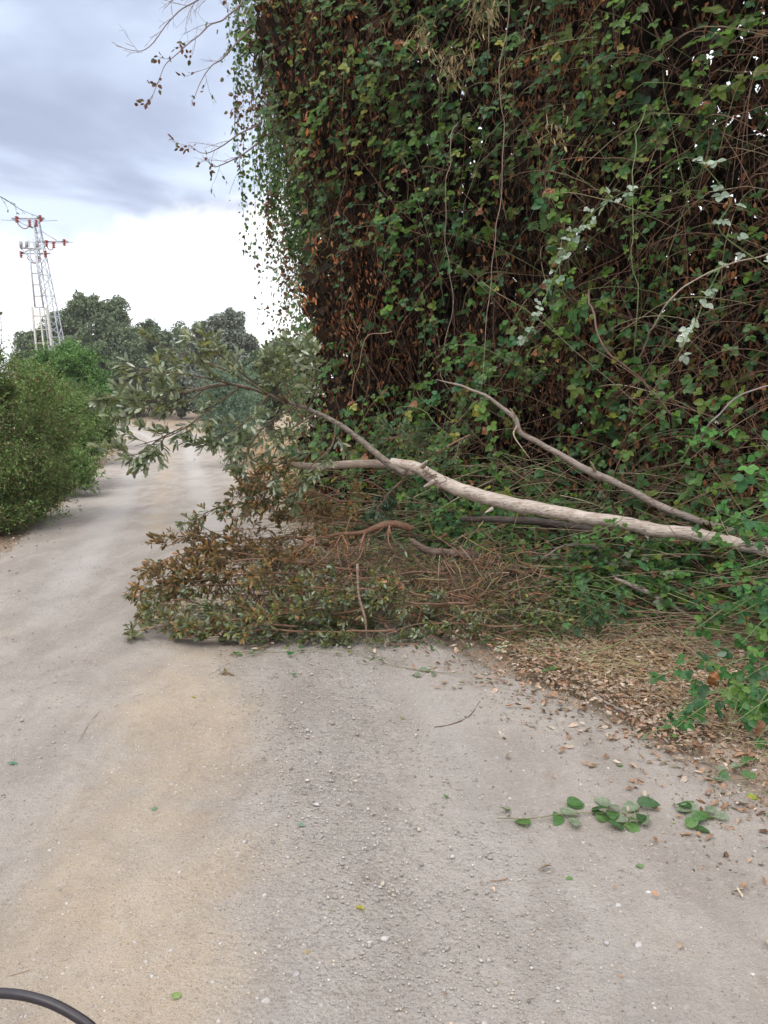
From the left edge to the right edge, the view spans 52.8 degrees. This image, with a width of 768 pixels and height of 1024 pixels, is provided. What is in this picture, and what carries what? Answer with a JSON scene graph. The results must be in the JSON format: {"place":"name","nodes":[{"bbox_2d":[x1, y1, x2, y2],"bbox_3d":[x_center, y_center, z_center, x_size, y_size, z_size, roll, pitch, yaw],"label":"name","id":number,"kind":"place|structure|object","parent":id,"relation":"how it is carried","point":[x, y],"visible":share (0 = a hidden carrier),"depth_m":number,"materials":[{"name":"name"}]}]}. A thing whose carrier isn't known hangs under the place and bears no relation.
{"place":"outdoors","nodes":[
{"label":"outdoors","id":0,"kind":"place"},
{"bbox_2d":[0,987,95,1023],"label":"brake cable","id":1,"kind":"object","parent":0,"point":[72,1014],"visible":1,"depth_m":0.48,"materials":[{"name":"rubber"}]},
{"bbox_2d":[0,425,767,1023],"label":"dirt road","id":2,"kind":"structure","parent":0,"point":[114,513],"depth_m":2.71,"materials":[{"name":"grey gravel"}]},
{"bbox_2d":[78,662,230,742],"bbox_3d":[-1.196,0.942,3.960,0.181,0.014,1.198,3,9,22],"label":"twig","id":3,"kind":"object","parent":2,"relation":"on","point":[137,695],"visible":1,"depth_m":3.71,"materials":[{"name":"brown wood"}]},
{"bbox_2d":[122,586,198,635],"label":"cut branch","id":4,"kind":"object","parent":2,"relation":"on","point":[175,605],"visible":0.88,"depth_m":4.96,"materials":[{"name":"green plant"}]},
{"bbox_2d":[171,991,180,998],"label":"fallen leaf","id":5,"kind":"object","parent":2,"relation":"on","point":[175,995],"visible":1,"depth_m":1.95,"materials":[{"name":"green plant"}]},
{"bbox_2d":[219,668,233,675],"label":"leaf tuft","id":6,"kind":"object","parent":2,"relation":"on","point":[225,670],"visible":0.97,"depth_m":4.28,"materials":[{"name":"brown plant"}]},
{"bbox_2d":[122,588,402,641],"bbox_3d":[-0.768,0.652,4.844,1.780,0.330,0.379,0,8,0],"label":"cut branch","id":7,"kind":"object","parent":2,"relation":"on","point":[338,621],"visible":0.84,"depth_m":4.83,"materials":[{"name":"green plant"}]},
{"bbox_2d":[231,641,294,654],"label":"twig","id":8,"kind":"object","parent":2,"relation":"on","point":[268,646],"visible":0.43,"depth_m":4.78,"materials":[{"name":"brown wood"}]},
{"bbox_2d":[168,613,395,646],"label":"cut branch","id":9,"kind":"object","parent":2,"relation":"on","point":[266,632],"visible":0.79,"depth_m":4.79,"materials":[{"name":"green plant"}]},
{"bbox_2d":[291,970,300,977],"bbox_3d":[-0.230,1.208,2.022,0.021,0.010,0.028,4,9,28],"label":"stone","id":10,"kind":"object","parent":2,"relation":"on","point":[296,973],"visible":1,"depth_m":2.02,"materials":[{"name":"white stone"}]},
{"bbox_2d":[231,647,407,664],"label":"bramble sprig","id":11,"kind":"object","parent":2,"relation":"on","point":[252,652],"visible":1,"depth_m":4.61,"materials":[{"name":"green plant"}]},
{"bbox_2d":[356,564,367,643],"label":"fallen branch","id":12,"kind":"object","parent":2,"relation":"on","point":[358,590],"visible":1,"depth_m":4.76,"materials":[{"name":"wood"}]},
{"bbox_2d":[177,494,578,651],"bbox_3d":[-0.033,0.337,5.202,2.665,0.836,1.289,0,8,0],"label":"brushwood","id":13,"kind":"object","parent":2,"relation":"on","point":[476,587],"visible":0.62,"depth_m":5.21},
{"bbox_2d":[129,518,269,588],"bbox_3d":[-1.198,0.278,5.142,0.932,0.429,0.388,-4,9,-28],"label":"cut branch","id":14,"kind":"object","parent":13,"relation":"on","point":[174,563],"visible":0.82,"depth_m":5.14,"materials":[{"name":"plant"}]},
{"bbox_2d":[174,484,308,530],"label":"cut branch","id":15,"kind":"object","parent":14,"relation":"on","point":[201,520],"visible":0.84,"depth_m":5.08,"materials":[{"name":"plant"}]},
{"bbox_2d":[154,550,286,600],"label":"cut branch","id":16,"kind":"object","parent":13,"relation":"on","point":[170,589],"visible":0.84,"depth_m":5.02,"materials":[{"name":"green plant"}]},
{"bbox_2d":[121,558,333,610],"bbox_3d":[-1.014,0.462,4.998,1.406,0.332,0.403,0,8,0],"label":"cut branch","id":17,"kind":"object","parent":13,"relation":"on","point":[272,585],"visible":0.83,"depth_m":5.00,"materials":[{"name":"green plant"}]},
{"bbox_2d":[157,599,297,644],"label":"cut branch","id":18,"kind":"object","parent":13,"relation":"on","point":[244,635],"visible":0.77,"depth_m":4.77,"materials":[{"name":"green plant"}]},
{"bbox_2d":[145,522,334,570],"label":"cut branch","id":19,"kind":"object","parent":13,"relation":"on","point":[151,535],"visible":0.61,"depth_m":5.28,"materials":[{"name":"plant"}]},
{"bbox_2d":[126,535,366,597],"bbox_3d":[-0.884,0.356,5.122,1.579,0.384,0.472,-2,8,-11],"label":"cut branch","id":20,"kind":"object","parent":13,"relation":"on","point":[282,558],"visible":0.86,"depth_m":5.08,"materials":[{"name":"green plant"}]},
{"bbox_2d":[268,488,373,557],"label":"cut branch","id":21,"kind":"object","parent":13,"relation":"on","point":[281,514],"visible":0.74,"depth_m":5.54,"materials":[{"name":"plant"}]},
{"bbox_2d":[286,570,432,608],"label":"cut branch","id":22,"kind":"object","parent":13,"relation":"on","point":[376,581],"visible":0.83,"depth_m":4.86,"materials":[{"name":"green plant"}]},
{"bbox_2d":[296,543,450,592],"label":"cut branch","id":23,"kind":"object","parent":13,"relation":"on","point":[331,566],"visible":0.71,"depth_m":5.14,"materials":[{"name":"green plant"}]},
{"bbox_2d":[276,520,413,572],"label":"fallen branch","id":24,"kind":"object","parent":23,"relation":"on","point":[380,526],"visible":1,"depth_m":5.19,"materials":[{"name":"brown wood"}]},
{"bbox_2d":[293,584,469,623],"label":"cut branch","id":25,"kind":"object","parent":13,"relation":"on","point":[427,606],"visible":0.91,"depth_m":4.85,"materials":[{"name":"green plant"}]},
{"bbox_2d":[409,538,597,573],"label":"fallen branch","id":26,"kind":"object","parent":13,"relation":"on","point":[437,552],"visible":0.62,"depth_m":5.48,"materials":[{"name":"wood"}]},
{"bbox_2d":[346,649,465,675],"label":"bramble sprig","id":27,"kind":"object","parent":2,"relation":"on","point":[421,669],"visible":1,"depth_m":4.33,"materials":[{"name":"green plant"}]},
{"bbox_2d":[369,605,527,643],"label":"cut branch","id":28,"kind":"object","parent":2,"relation":"on","point":[427,626],"visible":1,"depth_m":4.81,"materials":[{"name":"green plant"}]},
{"bbox_2d":[435,701,479,726],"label":"twig","id":29,"kind":"object","parent":2,"relation":"on","point":[458,721],"visible":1,"depth_m":3.65,"materials":[{"name":"grey wood"}]},
{"bbox_2d":[497,796,659,832],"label":"bramble sprig","id":30,"kind":"object","parent":2,"relation":"on","point":[617,818],"visible":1,"depth_m":2.80,"materials":[{"name":"green plant"}]},
{"bbox_2d":[635,941,642,948],"bbox_3d":[0.704,1.200,2.140,0.018,0.022,0.028,8,11,43],"label":"stone","id":31,"kind":"object","parent":2,"relation":"on","point":[638,945],"visible":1,"depth_m":2.13,"materials":[{"name":"white stone"}]},
{"bbox_2d":[672,801,728,832],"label":"bramble sprig","id":32,"kind":"object","parent":2,"relation":"on","point":[691,820],"visible":1,"depth_m":2.80,"materials":[{"name":"green plant"}]},
{"bbox_2d":[713,757,756,780],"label":"bramble sprig","id":33,"kind":"object","parent":2,"relation":"on","point":[723,774],"visible":0.98,"depth_m":3.11,"materials":[{"name":"green plant"}]},
{"bbox_2d":[748,793,757,799],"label":"fallen leaf","id":34,"kind":"object","parent":2,"relation":"on","point":[751,795],"visible":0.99,"depth_m":2.96,"materials":[{"name":"plant"}]},
{"bbox_2d":[0,393,767,790],"bbox_3d":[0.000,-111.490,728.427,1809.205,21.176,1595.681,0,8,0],"label":"ground","id":35,"kind":"structure","parent":0,"point":[172,419],"depth_m":4.68,"materials":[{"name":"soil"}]},
{"bbox_2d":[19,239,52,362],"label":"ladder mast","id":36,"kind":"object","parent":35,"relation":"on","point":[35,247],"visible":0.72,"depth_m":41.76,"materials":[{"name":"metal"}]},
{"bbox_2d":[7,215,72,350],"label":"lattice pylon","id":37,"kind":"object","parent":35,"relation":"on","point":[34,227],"visible":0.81,"depth_m":42.41,"materials":[{"name":"metal"}]},
{"bbox_2d":[0,196,43,219],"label":"power line","id":38,"kind":"object","parent":37,"relation":"attached to","point":[18,208],"visible":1,"depth_m":6.70,"materials":[{"name":"grey metal"}]},
{"bbox_2d":[0,329,97,534],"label":"hedge bush","id":39,"kind":"object","parent":35,"relation":"on","point":[28,474],"visible":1,"depth_m":9.41,"materials":[{"name":"green plant"}]},
{"bbox_2d":[0,311,3,372],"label":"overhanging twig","id":40,"kind":"object","parent":39,"relation":"attached to","point":[1,313],"visible":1,"depth_m":7.83,"materials":[{"name":"wood"}]},
{"bbox_2d":[6,360,117,497],"bbox_3d":[-5.780,-1.394,13.424,2.133,2.505,3.622,-2,8,-15],"label":"hedge bush","id":41,"kind":"object","parent":35,"relation":"on","point":[77,402],"visible":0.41,"depth_m":13.25,"materials":[{"name":"green plant"}]},
{"bbox_2d":[13,337,122,412],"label":"round shrub","id":42,"kind":"object","parent":35,"relation":"on","point":[70,361],"visible":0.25,"depth_m":24.90,"materials":[{"name":"green plant"}]},
{"bbox_2d":[6,289,151,374],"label":"evergreen oak","id":43,"kind":"object","parent":35,"relation":"on","point":[112,331],"visible":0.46,"depth_m":68.99,"materials":[{"name":"green plant"}]},
{"bbox_2d":[65,376,120,464],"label":"hedge bush","id":44,"kind":"object","parent":35,"relation":"on","point":[110,433],"visible":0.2,"depth_m":19.13,"materials":[{"name":"green plant"}]},
{"bbox_2d":[118,318,194,393],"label":"evergreen oak","id":45,"kind":"object","parent":35,"relation":"on","point":[166,338],"visible":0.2,"depth_m":74.39,"materials":[{"name":"green plant"}]},
{"bbox_2d":[103,360,212,420],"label":"evergreen oak","id":46,"kind":"object","parent":35,"relation":"on","point":[181,411],"visible":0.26,"depth_m":57.81,"materials":[{"name":"green plant"}]},
{"bbox_2d":[176,307,259,402],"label":"evergreen oak","id":47,"kind":"object","parent":35,"relation":"on","point":[230,323],"visible":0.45,"depth_m":48.24,"materials":[{"name":"green plant"}]},
{"bbox_2d":[186,359,271,465],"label":"silvery shrub","id":48,"kind":"object","parent":35,"relation":"on","point":[242,400],"visible":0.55,"depth_m":18.26,"materials":[{"name":"green plant"}]},
{"bbox_2d":[238,338,323,433],"bbox_3d":[-4.816,-5.046,32.469,2.503,4.343,6.859,-6,10,-37],"label":"bushy tree","id":49,"kind":"object","parent":35,"relation":"on","point":[251,359],"visible":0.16,"depth_m":32.03,"materials":[{"name":"green plant"}]},
{"bbox_2d":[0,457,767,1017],"bbox_3d":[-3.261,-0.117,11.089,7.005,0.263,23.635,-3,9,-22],"label":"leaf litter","id":50,"kind":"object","parent":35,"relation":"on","point":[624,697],"visible":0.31,"depth_m":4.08,"materials":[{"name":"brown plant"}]},
{"bbox_2d":[133,549,600,668],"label":"fallen branches","id":51,"kind":"object","parent":50,"relation":"on","point":[547,619],"visible":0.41,"depth_m":5.14,"materials":[{"name":"green plant"}]},
{"bbox_2d":[542,666,563,672],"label":"bramble sprig","id":52,"kind":"object","parent":50,"relation":"on","point":[552,667],"visible":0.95,"depth_m":4.32,"materials":[{"name":"green plant"}]},
{"bbox_2d":[583,682,662,723],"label":"twig","id":53,"kind":"object","parent":50,"relation":"on","point":[614,707],"visible":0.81,"depth_m":3.80,"materials":[{"name":"brown wood"}]},
{"bbox_2d":[639,724,678,739],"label":"bramble sprig","id":54,"kind":"object","parent":50,"relation":"on","point":[667,726],"visible":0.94,"depth_m":3.47,"materials":[{"name":"green plant"}]},
{"bbox_2d":[683,709,709,725],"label":"bramble sprig","id":55,"kind":"object","parent":50,"relation":"on","point":[698,721],"visible":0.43,"depth_m":3.62,"materials":[{"name":"green plant"}]},
{"bbox_2d":[112,0,766,582],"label":"overgrown tree","id":56,"kind":"object","parent":35,"relation":"on","point":[366,108],"visible":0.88,"depth_m":7.54,"materials":[{"name":"green plant"}]},
{"bbox_2d":[227,469,386,523],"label":"cut branch","id":57,"kind":"object","parent":56,"relation":"hanging from","point":[314,493],"visible":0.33,"depth_m":5.66,"materials":[{"name":"plant"}]},
{"bbox_2d":[351,331,391,399],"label":"vine","id":58,"kind":"object","parent":56,"relation":"hanging from","point":[361,353],"visible":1,"depth_m":6.07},
{"bbox_2d":[444,122,457,380],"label":"vine","id":59,"kind":"object","parent":56,"relation":"hanging from","point":[446,250],"visible":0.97,"depth_m":5.53,"materials":[{"name":"brown plant"}]},
{"bbox_2d":[481,0,509,386],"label":"vine","id":60,"kind":"object","parent":56,"relation":"hanging from","point":[502,171],"visible":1,"depth_m":5.04,"materials":[{"name":"brown plant"}]},
{"bbox_2d":[517,185,637,345],"bbox_3d":[1.264,-1.621,5.112,0.760,1.010,0.156,2,8,15],"label":"bramble cane","id":61,"kind":"object","parent":56,"relation":"attached to","point":[548,282],"visible":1,"depth_m":5.10,"materials":[{"name":"green plant"}]},
{"bbox_2d":[588,290,672,416],"bbox_3d":[1.498,-1.052,5.026,0.379,0.858,0.661,-7,11,-42],"label":"vine","id":62,"kind":"object","parent":56,"relation":"hanging from","point":[608,353],"visible":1,"depth_m":4.93,"materials":[{"name":"brown plant"}]},
{"bbox_2d":[202,435,767,685],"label":"bramble thicket","id":63,"kind":"object","parent":35,"relation":"on","point":[656,576],"visible":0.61,"depth_m":5.50,"materials":[{"name":"green plant"}]},
{"bbox_2d":[84,321,767,557],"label":"fallen tree","id":64,"kind":"object","parent":63,"relation":"on","point":[402,467],"visible":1,"depth_m":5.02,"materials":[{"name":"green plant"}]},
{"bbox_2d":[223,453,413,522],"bbox_3d":[-0.457,-0.201,5.422,1.447,0.469,0.396,-6,10,-37],"label":"fallen branch","id":65,"kind":"object","parent":64,"relation":"attached to","point":[293,463],"visible":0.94,"depth_m":5.14,"materials":[{"name":"plant"}]},
{"bbox_2d":[347,457,406,544],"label":"cut branch","id":66,"kind":"object","parent":65,"relation":"hanging from","point":[378,513],"visible":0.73,"depth_m":5.77,"materials":[{"name":"green plant"}]},
{"bbox_2d":[367,411,470,476],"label":"cut branch","id":67,"kind":"object","parent":66,"relation":"attached to","point":[416,434],"visible":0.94,"depth_m":5.80,"materials":[{"name":"green plant"}]},
{"bbox_2d":[460,516,657,539],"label":"fallen branch","id":68,"kind":"object","parent":63,"relation":"on","point":[536,521],"visible":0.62,"depth_m":5.75,"materials":[{"name":"wood"}]},
{"bbox_2d":[544,543,609,563],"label":"fallen branch","id":69,"kind":"object","parent":63,"relation":"on","point":[561,546],"visible":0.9,"depth_m":5.24,"materials":[{"name":"brown wood"}]},
{"bbox_2d":[436,379,767,543],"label":"fallen branch","id":70,"kind":"object","parent":63,"relation":"on","point":[593,472],"visible":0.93,"depth_m":5.18,"materials":[{"name":"brown wood"}]},
{"bbox_2d":[573,506,634,543],"bbox_3d":[1.417,0.084,4.934,0.399,0.258,0.106,3,9,21],"label":"bramble cane","id":71,"kind":"object","parent":63,"relation":"attached to","point":[612,521],"visible":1,"depth_m":4.92,"materials":[{"name":"green plant"}]},
{"bbox_2d":[614,577,695,620],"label":"fallen branch","id":72,"kind":"object","parent":63,"relation":"on","point":[642,590],"visible":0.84,"depth_m":4.95,"materials":[{"name":"wood"}]},
{"bbox_2d":[678,415,737,464],"bbox_3d":[1.974,-0.438,4.735,0.317,0.312,0.191,-2,8,-14],"label":"bramble cane","id":73,"kind":"object","parent":63,"relation":"attached to","point":[711,434],"visible":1,"depth_m":4.69,"materials":[{"name":"green plant"}]},
{"bbox_2d":[691,498,767,580],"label":"bramble cane","id":74,"kind":"object","parent":63,"relation":"on","point":[759,544],"visible":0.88,"depth_m":4.53,"materials":[{"name":"green plant"}]},
{"bbox_2d":[419,0,767,619],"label":"overgrown tree","id":75,"kind":"object","parent":35,"relation":"on","point":[690,241],"visible":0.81,"depth_m":5.97,"materials":[{"name":"green plant"}]},
{"bbox_2d":[631,109,649,398],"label":"vine","id":76,"kind":"object","parent":75,"relation":"hanging from","point":[631,248],"visible":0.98,"depth_m":4.67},
{"bbox_2d":[672,261,728,364],"bbox_3d":[1.929,-1.209,4.707,0.346,0.626,0.135,-2,8,-17],"label":"bramble cane","id":77,"kind":"object","parent":75,"relation":"attached to","point":[710,292],"visible":0.95,"depth_m":4.71,"materials":[{"name":"green plant"}]},
{"bbox_2d":[639,253,767,357],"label":"vine","id":78,"kind":"object","parent":75,"relation":"hanging from","point":[673,296],"visible":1,"depth_m":4.48,"materials":[{"name":"brown plant"}]},
{"bbox_2d":[692,157,767,268],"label":"bramble cane","id":79,"kind":"object","parent":75,"relation":"attached to","point":[724,193],"visible":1,"depth_m":4.05,"materials":[{"name":"green plant"}]},
{"bbox_2d":[693,385,767,444],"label":"vine","id":80,"kind":"object","parent":75,"relation":"attached to","point":[724,408],"visible":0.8,"depth_m":4.58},
{"bbox_2d":[559,574,633,636],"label":"bramble bush","id":81,"kind":"object","parent":35,"relation":"on","point":[594,617],"visible":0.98,"depth_m":4.74,"materials":[{"name":"green plant"}]},
{"bbox_2d":[649,562,767,749],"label":"bramble bush","id":82,"kind":"object","parent":35,"relation":"on","point":[738,698],"visible":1,"depth_m":3.81,"materials":[{"name":"green plant"}]},
{"bbox_2d":[711,429,767,537],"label":"bramble bush","id":83,"kind":"object","parent":35,"relation":"on","point":[742,486],"visible":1,"depth_m":3.69,"materials":[{"name":"green plant"}]},
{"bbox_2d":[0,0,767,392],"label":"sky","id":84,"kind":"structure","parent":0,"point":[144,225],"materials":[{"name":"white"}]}
]}

